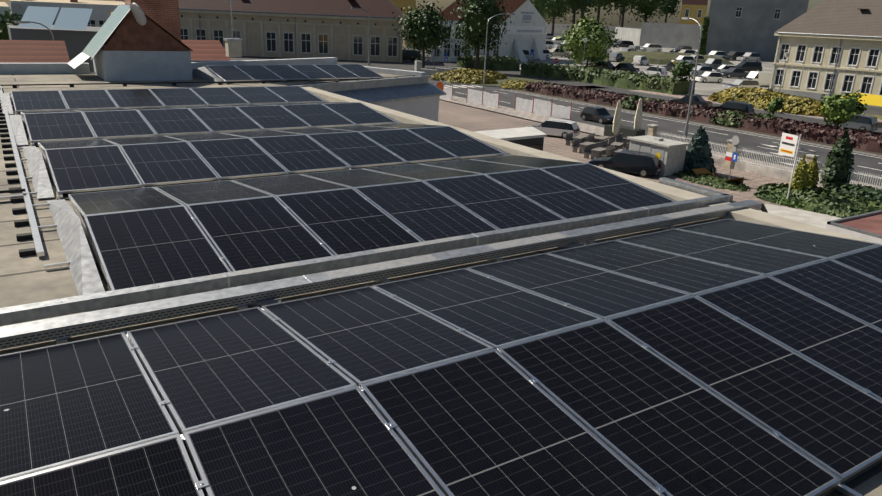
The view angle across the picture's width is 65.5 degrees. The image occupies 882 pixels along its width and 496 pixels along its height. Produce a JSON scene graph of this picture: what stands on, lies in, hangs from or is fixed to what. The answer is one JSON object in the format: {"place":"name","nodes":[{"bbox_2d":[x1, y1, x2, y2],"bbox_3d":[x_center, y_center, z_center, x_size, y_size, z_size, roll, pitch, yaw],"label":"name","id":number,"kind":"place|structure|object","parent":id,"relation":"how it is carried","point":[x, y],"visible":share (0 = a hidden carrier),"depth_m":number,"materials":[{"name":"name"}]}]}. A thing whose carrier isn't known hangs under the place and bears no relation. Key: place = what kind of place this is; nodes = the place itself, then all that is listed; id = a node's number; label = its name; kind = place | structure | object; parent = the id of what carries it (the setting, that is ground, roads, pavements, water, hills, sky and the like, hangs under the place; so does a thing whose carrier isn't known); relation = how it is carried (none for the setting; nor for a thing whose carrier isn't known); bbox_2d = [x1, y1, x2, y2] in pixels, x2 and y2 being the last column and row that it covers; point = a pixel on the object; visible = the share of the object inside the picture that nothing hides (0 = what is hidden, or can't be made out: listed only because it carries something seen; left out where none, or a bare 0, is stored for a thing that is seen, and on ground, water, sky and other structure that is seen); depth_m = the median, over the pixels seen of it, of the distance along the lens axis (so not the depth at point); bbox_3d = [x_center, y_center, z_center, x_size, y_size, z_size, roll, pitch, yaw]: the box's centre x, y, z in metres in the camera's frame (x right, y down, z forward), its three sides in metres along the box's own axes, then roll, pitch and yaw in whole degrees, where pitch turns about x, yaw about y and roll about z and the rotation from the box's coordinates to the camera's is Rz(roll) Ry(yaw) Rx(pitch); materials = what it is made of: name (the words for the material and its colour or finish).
{"place":"outdoors","nodes":[
{"label":"outdoors","id":0,"kind":"place"},
{"bbox_2d":[390,0,437,45],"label":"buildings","id":1,"kind":"structure","parent":0,"point":[400,4],"depth_m":259.20,"materials":[{"name":"yellow paint"}]},
{"bbox_2d":[5,2,881,157],"bbox_3d":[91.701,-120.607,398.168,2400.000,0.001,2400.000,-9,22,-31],"label":"ground","id":2,"kind":"structure","parent":0,"point":[559,32],"depth_m":142.03,"materials":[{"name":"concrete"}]},
{"bbox_2d":[0,5,22,39],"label":"yard tree","id":3,"kind":"object","parent":2,"relation":"on","point":[4,30],"visible":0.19,"depth_m":67.52,"materials":[{"name":"green plant"}]},
{"bbox_2d":[0,0,230,72],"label":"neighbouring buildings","id":4,"kind":"structure","parent":2,"relation":"on","point":[74,26],"depth_m":60.95,"materials":[{"name":"red tile"}]},
{"bbox_2d":[116,0,406,61],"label":"long beige building","id":5,"kind":"structure","parent":2,"relation":"on","point":[338,29],"depth_m":147.77,"materials":[{"name":"paint"}]},
{"bbox_2d":[351,8,369,64],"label":"street lamp","id":6,"kind":"object","parent":2,"relation":"on","point":[369,37],"visible":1,"depth_m":136.78,"materials":[{"name":"grey metal"}]},
{"bbox_2d":[402,49,420,60],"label":"dark suv","id":7,"kind":"object","parent":2,"relation":"on","point":[408,54],"visible":0.52,"depth_m":153.97,"materials":[{"name":"black paint"}]},
{"bbox_2d":[0,60,881,495],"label":"roof","id":8,"kind":"structure","parent":2,"relation":"on","point":[28,280],"depth_m":9.30,"materials":[{"name":"beige concrete"}]},
{"bbox_2d":[67,2,192,80],"bbox_3d":[-11.599,-7.726,25.537,4.000,2.700,3.735,-9,22,-31],"label":"roof dormer","id":9,"kind":"object","parent":8,"relation":"on","point":[135,43],"visible":1,"depth_m":24.89,"materials":[{"name":"paint"}]},
{"bbox_2d":[125,0,180,40],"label":"roof","id":10,"kind":"structure","parent":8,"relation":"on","point":[164,14],"depth_m":29.30,"materials":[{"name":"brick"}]},
{"bbox_2d":[0,75,414,299],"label":"roof rails","id":11,"kind":"object","parent":8,"relation":"on","point":[25,197],"visible":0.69,"depth_m":10.22,"materials":[{"name":"silver metal"}]},
{"bbox_2d":[0,177,767,349],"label":"cable tray","id":12,"kind":"object","parent":8,"relation":"on","point":[117,313],"visible":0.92,"depth_m":7.05,"materials":[{"name":"metal"}]},
{"bbox_2d":[0,66,874,495],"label":"mounting clamps","id":13,"kind":"object","parent":8,"relation":"on","point":[72,230],"visible":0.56,"depth_m":8.31,"materials":[{"name":"silver metal"}]},
{"bbox_2d":[0,64,881,495],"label":"solar panels","id":14,"kind":"object","parent":13,"relation":"on","point":[706,394],"visible":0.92,"depth_m":5.60,"materials":[{"name":"black glass"}]},
{"bbox_2d":[443,0,515,69],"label":"street tree","id":15,"kind":"object","parent":2,"relation":"on","point":[478,15],"visible":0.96,"depth_m":126.59,"materials":[{"name":"green plant"}]},
{"bbox_2d":[435,76,548,87],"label":"traffic island grass","id":16,"kind":"structure","parent":2,"relation":"on","point":[499,82],"depth_m":114.10,"materials":[{"name":"plant"}]},
{"bbox_2d":[429,70,467,80],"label":"yellow shrub","id":17,"kind":"object","parent":16,"relation":"on","point":[444,76],"visible":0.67,"depth_m":112.69,"materials":[{"name":"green plant"}]},
{"bbox_2d":[447,72,496,83],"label":"yellow shrub","id":18,"kind":"object","parent":16,"relation":"on","point":[471,78],"visible":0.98,"depth_m":109.04,"materials":[{"name":"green plant"}]},
{"bbox_2d":[466,69,506,79],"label":"yellow shrub","id":19,"kind":"object","parent":16,"relation":"on","point":[497,75],"visible":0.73,"depth_m":118.30,"materials":[{"name":"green plant"}]},
{"bbox_2d":[530,0,554,18],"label":"tree","id":20,"kind":"object","parent":2,"relation":"on","point":[539,6],"visible":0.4,"depth_m":383.55,"materials":[{"name":"green plant"}]},
{"bbox_2d":[542,0,575,34],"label":"tree","id":21,"kind":"object","parent":2,"relation":"on","point":[559,5],"visible":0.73,"depth_m":426.89,"materials":[{"name":"green plant"}]},
{"bbox_2d":[270,46,881,215],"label":"street surfaces","id":22,"kind":"object","parent":2,"relation":"on","point":[464,117],"visible":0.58,"depth_m":71.94,"materials":[{"name":"stone"}]},
{"bbox_2d":[191,0,445,121],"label":"roof wing","id":23,"kind":"structure","parent":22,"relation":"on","point":[418,94],"depth_m":29.29,"materials":[{"name":"grey concrete"}]},
{"bbox_2d":[392,0,459,67],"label":"street tree","id":24,"kind":"object","parent":22,"relation":"on","point":[421,29],"visible":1,"depth_m":133.03,"materials":[{"name":"green plant"}]},
{"bbox_2d":[457,55,519,70],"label":"hedge","id":25,"kind":"object","parent":22,"relation":"on","point":[500,63],"visible":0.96,"depth_m":139.43,"materials":[{"name":"green plant"}]},
{"bbox_2d":[431,0,546,61],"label":"house","id":26,"kind":"structure","parent":22,"relation":"on","point":[528,29],"depth_m":170.10,"materials":[{"name":"paint"}]},
{"bbox_2d":[483,13,515,90],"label":"street lamp","id":27,"kind":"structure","parent":22,"relation":"on","point":[486,47],"depth_m":83.72,"materials":[{"name":"grey metal"}]},
{"bbox_2d":[440,85,571,118],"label":"fence tarps","id":28,"kind":"object","parent":22,"relation":"on","point":[535,106],"visible":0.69,"depth_m":78.39,"materials":[{"name":"white fabric"}]},
{"bbox_2d":[474,127,546,150],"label":"canopy roof","id":29,"kind":"structure","parent":22,"relation":"on","point":[531,137],"depth_m":46.80,"materials":[{"name":"grey"}]},
{"bbox_2d":[500,79,530,89],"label":"shrub","id":30,"kind":"object","parent":22,"relation":"on","point":[516,84],"visible":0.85,"depth_m":103.70,"materials":[{"name":"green plant"}]},
{"bbox_2d":[526,118,579,138],"bbox_3d":[10.325,-11.190,63.608,4.875,1.512,2.130,12,21,27],"label":"car","id":31,"kind":"object","parent":22,"relation":"on","point":[558,127],"visible":0.71,"depth_m":62.61,"materials":[{"name":"white paint"}]},
{"bbox_2d":[549,48,569,56],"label":"parked car","id":32,"kind":"object","parent":22,"relation":"on","point":[555,52],"visible":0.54,"depth_m":198.98,"materials":[{"name":"beige paint"}]},
{"bbox_2d":[565,132,593,145],"bbox_3d":[11.950,-9.316,59.191,1.940,0.975,1.600,13,22,29],"label":"outdoor table set","id":33,"kind":"object","parent":22,"relation":"on","point":[570,138],"visible":0.56,"depth_m":59.09,"materials":[{"name":"grey wood"}]},
{"bbox_2d":[572,138,602,154],"bbox_3d":[11.980,-8.294,56.188,1.940,0.975,1.600,16,23,35],"label":"outdoor table set","id":34,"kind":"object","parent":22,"relation":"on","point":[577,144],"visible":0.5,"depth_m":56.03,"materials":[{"name":"grey wood"}]},
{"bbox_2d":[580,107,613,123],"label":"car","id":35,"kind":"object","parent":22,"relation":"on","point":[600,115],"visible":0.85,"depth_m":73.10,"materials":[{"name":"black paint"}]},
{"bbox_2d":[583,144,615,158],"bbox_3d":[12.443,-7.495,53.898,1.940,0.975,1.600,16,23,35],"label":"outdoor table set","id":36,"kind":"object","parent":22,"relation":"on","point":[598,152],"visible":0.75,"depth_m":53.66,"materials":[{"name":"grey wood"}]},
{"bbox_2d":[588,133,615,144],"bbox_3d":[13.845,-9.256,59.255,1.940,0.975,1.600,13,22,29],"label":"outdoor table set","id":37,"kind":"object","parent":22,"relation":"on","point":[603,138],"visible":0.58,"depth_m":58.83,"materials":[{"name":"grey wood"}]},
{"bbox_2d":[590,61,616,69],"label":"parked car","id":38,"kind":"object","parent":22,"relation":"on","point":[609,65],"visible":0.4,"depth_m":148.49,"materials":[{"name":"black paint"}]},
{"bbox_2d":[608,52,623,60],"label":"parked car","id":39,"kind":"object","parent":22,"relation":"on","point":[614,56],"visible":0.73,"depth_m":186.01,"materials":[{"name":"grey paint"}]},
{"bbox_2d":[612,100,620,134],"bbox_3d":[15.346,-10.967,59.931,0.693,3.900,0.700,-9,22,-31],"label":"parasol","id":40,"kind":"object","parent":22,"relation":"on","point":[616,123],"visible":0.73,"depth_m":59.68,"materials":[{"name":"fabric"}]},
{"bbox_2d":[603,139,629,149],"bbox_3d":[14.490,-8.322,56.589,1.940,0.975,1.600,11,21,24],"label":"outdoor table set","id":41,"kind":"object","parent":22,"relation":"on","point":[618,145],"visible":0.38,"depth_m":56.40,"materials":[{"name":"grey wood"}]},
{"bbox_2d":[611,40,633,47],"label":"parked car","id":42,"kind":"object","parent":22,"relation":"on","point":[624,43],"visible":0.75,"depth_m":291.09,"materials":[{"name":"black paint"}]},
{"bbox_2d":[589,149,661,177],"bbox_3d":[13.246,-6.208,49.321,4.875,1.512,2.130,12,21,27],"label":"car","id":43,"kind":"object","parent":22,"relation":"on","point":[643,164],"visible":0.96,"depth_m":48.39,"materials":[{"name":"blue paint"}]},
{"bbox_2d":[615,63,639,72],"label":"parked car","id":44,"kind":"object","parent":22,"relation":"on","point":[627,67],"visible":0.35,"depth_m":146.60,"materials":[{"name":"black paint"}]},
{"bbox_2d":[616,133,643,146],"bbox_3d":[16.459,-9.358,59.886,1.940,0.975,1.600,13,22,29],"label":"outdoor table set","id":45,"kind":"object","parent":22,"relation":"on","point":[619,138],"visible":0.42,"depth_m":59.80,"materials":[{"name":"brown wood"}]},
{"bbox_2d":[621,95,644,108],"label":"green shrub","id":46,"kind":"object","parent":22,"relation":"on","point":[627,103],"visible":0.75,"depth_m":84.48,"materials":[{"name":"green plant"}]},
{"bbox_2d":[631,55,649,64],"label":"parked car","id":47,"kind":"object","parent":22,"relation":"on","point":[639,59],"visible":0.98,"depth_m":176.16,"materials":[{"name":"white paint"}]},
{"bbox_2d":[640,43,661,51],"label":"parked car","id":48,"kind":"object","parent":22,"relation":"on","point":[651,47],"visible":0.73,"depth_m":262.69,"materials":[{"name":"white paint"}]},
{"bbox_2d":[638,66,667,75],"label":"parked car","id":49,"kind":"object","parent":22,"relation":"on","point":[662,71],"visible":0.67,"depth_m":139.91,"materials":[{"name":"white paint"}]},
{"bbox_2d":[627,135,689,175],"bbox_3d":[15.785,-6.864,50.264,2.400,2.390,3.700,-11,23,-34],"label":"transformer kiosk","id":50,"kind":"object","parent":22,"relation":"on","point":[669,153],"visible":0.58,"depth_m":49.10,"materials":[{"name":"concrete"}]},
{"bbox_2d":[615,22,702,49],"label":"building","id":51,"kind":"structure","parent":22,"relation":"on","point":[667,35],"depth_m":317.53,"materials":[{"name":"paint"}]},
{"bbox_2d":[604,51,733,64],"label":"grass mound","id":52,"kind":"object","parent":22,"relation":"on","point":[665,58],"visible":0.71,"depth_m":190.29,"materials":[{"name":"plant"}]},
{"bbox_2d":[672,55,694,63],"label":"parked car","id":53,"kind":"object","parent":22,"relation":"on","point":[680,58],"visible":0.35,"depth_m":185.41,"materials":[{"name":"white paint"}]},
{"bbox_2d":[669,94,712,106],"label":"car","id":54,"kind":"object","parent":22,"relation":"on","point":[699,100],"visible":0.62,"depth_m":89.84,"materials":[{"name":"grey paint"}]},
{"bbox_2d":[681,17,701,138],"bbox_3d":[23.154,-16.137,65.204,0.340,10.923,3.283,-3,20,-16],"label":"street lamp","id":55,"kind":"object","parent":22,"relation":"on","point":[689,109],"visible":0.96,"depth_m":64.18,"materials":[{"name":"grey metal"}]},
{"bbox_2d":[683,125,716,173],"bbox_3d":[18.754,-7.166,49.990,2.878,3.589,2.929,-9,22,-31],"label":"blue spruce tree","id":56,"kind":"object","parent":22,"relation":"on","point":[698,154],"visible":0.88,"depth_m":49.44,"materials":[{"name":"green plant"}]},
{"bbox_2d":[690,65,713,75],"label":"parked car","id":57,"kind":"object","parent":22,"relation":"on","point":[701,70],"visible":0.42,"depth_m":147.31,"materials":[{"name":"grey paint"}]},
{"bbox_2d":[695,71,722,82],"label":"parked car","id":58,"kind":"object","parent":22,"relation":"on","point":[707,76],"visible":0.98,"depth_m":131.22,"materials":[{"name":"white paint"}]},
{"bbox_2d":[673,170,749,191],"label":"shrubs","id":59,"kind":"object","parent":22,"relation":"on","point":[718,182],"visible":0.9,"depth_m":46.89,"materials":[{"name":"green plant"}]},
{"bbox_2d":[707,51,725,57],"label":"parked car","id":60,"kind":"object","parent":22,"relation":"on","point":[720,54],"visible":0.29,"depth_m":221.41,"materials":[{"name":"white paint"}]},
{"bbox_2d":[704,58,730,68],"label":"parked car","id":61,"kind":"object","parent":22,"relation":"on","point":[714,63],"visible":0.44,"depth_m":167.62,"materials":[{"name":"grey paint"}]},
{"bbox_2d":[692,168,743,183],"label":"soil bed","id":62,"kind":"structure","parent":22,"relation":"on","point":[698,171],"depth_m":48.32,"materials":[{"name":"brown soil"}]},
{"bbox_2d":[712,64,734,71],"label":"parked car","id":63,"kind":"object","parent":22,"relation":"on","point":[723,68],"visible":0.27,"depth_m":154.11,"materials":[{"name":"white paint"}]},
{"bbox_2d":[711,110,751,126],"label":"green shrub","id":64,"kind":"object","parent":22,"relation":"on","point":[726,121],"visible":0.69,"depth_m":73.33,"materials":[{"name":"green plant"}]},
{"bbox_2d":[725,136,738,179],"bbox_3d":[19.616,-5.920,46.389,0.088,3.408,1.005,-6,20,-22],"label":"parking sign","id":65,"kind":"object","parent":22,"relation":"on","point":[735,140],"visible":0.94,"depth_m":46.07,"materials":[{"name":"blue"}]},
{"bbox_2d":[711,100,754,112],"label":"car","id":66,"kind":"object","parent":22,"relation":"on","point":[739,106],"visible":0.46,"depth_m":83.31,"materials":[{"name":"black paint"}]},
{"bbox_2d":[720,67,748,77],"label":"parked car","id":67,"kind":"object","parent":22,"relation":"on","point":[734,72],"visible":0.88,"depth_m":145.36,"materials":[{"name":"grey paint"}]},
{"bbox_2d":[723,51,745,60],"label":"parked car","id":68,"kind":"object","parent":22,"relation":"on","point":[732,55],"visible":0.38,"depth_m":222.22,"materials":[{"name":"grey paint"}]},
{"bbox_2d":[722,79,759,88],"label":"parked car","id":69,"kind":"object","parent":22,"relation":"on","point":[741,83],"visible":0.6,"depth_m":116.08,"materials":[{"name":"grey paint"}]},
{"bbox_2d":[734,61,761,71],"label":"parked car","id":70,"kind":"object","parent":22,"relation":"on","point":[747,66],"visible":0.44,"depth_m":164.91,"materials":[{"name":"black paint"}]},
{"bbox_2d":[736,52,760,61],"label":"parked car","id":71,"kind":"object","parent":22,"relation":"on","point":[750,56],"visible":0.98,"depth_m":220.02,"materials":[{"name":"grey paint"}]},
{"bbox_2d":[708,87,789,107],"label":"yellow shrub","id":72,"kind":"object","parent":22,"relation":"on","point":[753,96],"depth_m":94.39,"materials":[{"name":"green plant"}]},
{"bbox_2d":[705,0,808,59],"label":"building","id":73,"kind":"structure","parent":22,"relation":"on","point":[753,26],"depth_m":232.60,"materials":[{"name":"paint"}]},
{"bbox_2d":[743,71,771,85],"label":"van","id":74,"kind":"object","parent":22,"relation":"on","point":[763,78],"visible":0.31,"depth_m":127.07,"materials":[{"name":"white paint"}]},
{"bbox_2d":[647,124,881,189],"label":"yard fence","id":75,"kind":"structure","parent":22,"relation":"on","point":[751,167],"depth_m":50.84,"materials":[{"name":"white painted metal"},{"name":"concrete"}]},
{"bbox_2d":[754,113,779,121],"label":"green shrub","id":76,"kind":"object","parent":22,"relation":"on","point":[764,116],"visible":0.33,"depth_m":72.06,"materials":[{"name":"green plant"}]},
{"bbox_2d":[764,96,785,114],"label":"bush","id":77,"kind":"object","parent":22,"relation":"on","point":[775,105],"visible":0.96,"depth_m":76.89,"materials":[{"name":"green plant"}]},
{"bbox_2d":[754,191,809,208],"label":"weeds","id":78,"kind":"object","parent":22,"relation":"on","point":[774,198],"visible":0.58,"depth_m":42.61,"materials":[{"name":"green plant"}]},
{"bbox_2d":[778,133,801,198],"bbox_3d":[21.277,-4.991,42.451,0.105,4.317,1.415,-5,20,-20],"label":"sign","id":79,"kind":"object","parent":22,"relation":"on","point":[788,144],"visible":0.92,"depth_m":41.99,"materials":[{"name":"white metal"}]},
{"bbox_2d":[753,94,828,116],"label":"yellow shrub","id":80,"kind":"object","parent":22,"relation":"on","point":[795,104],"depth_m":87.75,"materials":[{"name":"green plant"}]},
{"bbox_2d":[788,154,809,190],"bbox_3d":[23.088,-4.654,44.057,1.164,2.794,1.171,-9,22,-31],"label":"conifer shrub","id":81,"kind":"object","parent":22,"relation":"on","point":[800,178],"visible":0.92,"depth_m":43.80,"materials":[{"name":"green plant"}]},
{"bbox_2d":[807,155,818,188],"bbox_3d":[24.285,-4.799,44.948,1.040,2.592,1.057,9,20,18],"label":"conifer shrub","id":82,"kind":"object","parent":22,"relation":"on","point":[813,169],"visible":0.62,"depth_m":44.66,"materials":[{"name":"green plant"}]},
{"bbox_2d":[755,182,881,217],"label":"ground cover shrubs","id":83,"kind":"object","parent":22,"relation":"on","point":[823,200],"visible":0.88,"depth_m":41.68,"materials":[{"name":"green plant"}]},
{"bbox_2d":[820,130,854,186],"bbox_3d":[26.650,-5.863,45.844,1.923,4.220,1.950,-9,22,-31],"label":"conifer tree","id":84,"kind":"object","parent":22,"relation":"on","point":[840,159],"visible":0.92,"depth_m":45.45,"materials":[{"name":"green plant"}]},
{"bbox_2d":[824,184,881,201],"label":"ground cover shrubs","id":85,"kind":"object","parent":22,"relation":"on","point":[871,193],"visible":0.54,"depth_m":43.30,"materials":[{"name":"green plant"}]},
{"bbox_2d":[828,114,877,130],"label":"car","id":86,"kind":"object","parent":22,"relation":"on","point":[867,122],"visible":0.48,"depth_m":74.29,"materials":[{"name":"grey paint"}]},
{"bbox_2d":[827,93,881,119],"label":"yellow awning","id":87,"kind":"object","parent":22,"relation":"on","point":[872,99],"visible":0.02,"depth_m":80.16,"materials":[{"name":"yellow fabric"}]},
{"bbox_2d":[560,0,603,28],"bbox_3d":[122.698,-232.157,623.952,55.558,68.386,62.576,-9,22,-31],"label":"tree","id":88,"kind":"object","parent":2,"relation":"on","point":[580,4],"visible":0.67,"depth_m":623.23,"materials":[{"name":"green plant"}]},
{"bbox_2d":[555,8,621,66],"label":"round tree","id":89,"kind":"object","parent":2,"relation":"on","point":[595,35],"visible":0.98,"depth_m":146.49,"materials":[{"name":"green plant"}]},
{"bbox_2d":[576,0,626,23],"bbox_3d":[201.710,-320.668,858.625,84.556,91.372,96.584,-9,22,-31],"label":"tree","id":90,"kind":"object","parent":2,"relation":"on","point":[605,3],"visible":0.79,"depth_m":860.79,"materials":[{"name":"green plant"}]},
{"bbox_2d":[520,61,695,94],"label":"hedge","id":91,"kind":"object","parent":2,"relation":"on","point":[673,85],"visible":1,"depth_m":115.52,"materials":[{"name":"green plant"}]},
{"bbox_2d":[607,0,634,26],"bbox_3d":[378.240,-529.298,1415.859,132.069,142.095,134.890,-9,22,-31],"label":"tree","id":92,"kind":"object","parent":2,"relation":"on","point":[622,15],"visible":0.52,"depth_m":1422.83,"materials":[{"name":"green plant"}]},
{"bbox_2d":[604,124,644,138],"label":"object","id":93,"kind":"object","parent":2,"relation":"on","point":[625,131],"visible":0.5,"depth_m":62.62,"materials":[{"name":"grey"}]},
{"bbox_2d":[634,98,641,129],"bbox_3d":[17.869,-11.643,62.236,0.693,3.900,0.700,-9,22,-31],"label":"parasol","id":94,"kind":"object","parent":2,"relation":"on","point":[637,119],"visible":0.73,"depth_m":61.97,"materials":[{"name":"fabric"}]},
{"bbox_2d":[621,0,673,22],"bbox_3d":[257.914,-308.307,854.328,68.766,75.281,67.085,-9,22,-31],"label":"tree","id":95,"kind":"object","parent":2,"relation":"on","point":[647,7],"visible":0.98,"depth_m":848.32,"materials":[{"name":"green plant"}]},
{"bbox_2d":[650,0,680,22],"bbox_3d":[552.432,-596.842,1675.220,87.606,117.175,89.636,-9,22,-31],"label":"tree","id":96,"kind":"object","parent":2,"relation":"on","point":[670,10],"visible":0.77,"depth_m":1663.19,"materials":[{"name":"green plant"}]},
{"bbox_2d":[669,59,695,78],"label":"young tree","id":97,"kind":"object","parent":2,"relation":"on","point":[682,69],"visible":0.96,"depth_m":105.86,"materials":[{"name":"green plant"}]},
{"bbox_2d":[525,81,881,152],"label":"hedge","id":98,"kind":"object","parent":2,"relation":"on","point":[864,139],"visible":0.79,"depth_m":74.80,"materials":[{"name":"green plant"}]},
{"bbox_2d":[697,16,709,54],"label":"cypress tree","id":99,"kind":"object","parent":2,"relation":"on","point":[703,43],"visible":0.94,"depth_m":228.51,"materials":[{"name":"green plant"}]},
{"bbox_2d":[769,0,881,107],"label":"cream house","id":100,"kind":"structure","parent":2,"relation":"on","point":[831,47],"depth_m":104.49,"materials":[{"name":"paint"}]},
{"bbox_2d":[816,90,867,126],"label":"young tree","id":101,"kind":"object","parent":2,"relation":"on","point":[838,110],"visible":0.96,"depth_m":67.25,"materials":[{"name":"green plant"}]},
{"bbox_2d":[679,0,707,24],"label":"yellow house","id":102,"kind":"structure","parent":0,"point":[695,9],"depth_m":331.16,"materials":[{"name":"paint"}]},
{"bbox_2d":[760,204,840,228],"bbox_3d":[21.015,-1.505,38.814,6.002,0.001,4.784,16,23,34],"label":"yard concrete apron","id":103,"kind":"object","parent":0,"point":[820,220],"visible":0.4,"depth_m":39.95,"materials":[{"name":"beige concrete"}]},
{"bbox_2d":[826,210,881,243],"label":"flat roof","id":104,"kind":"structure","parent":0,"point":[866,226],"depth_m":26.69,"materials":[{"name":"concrete"}]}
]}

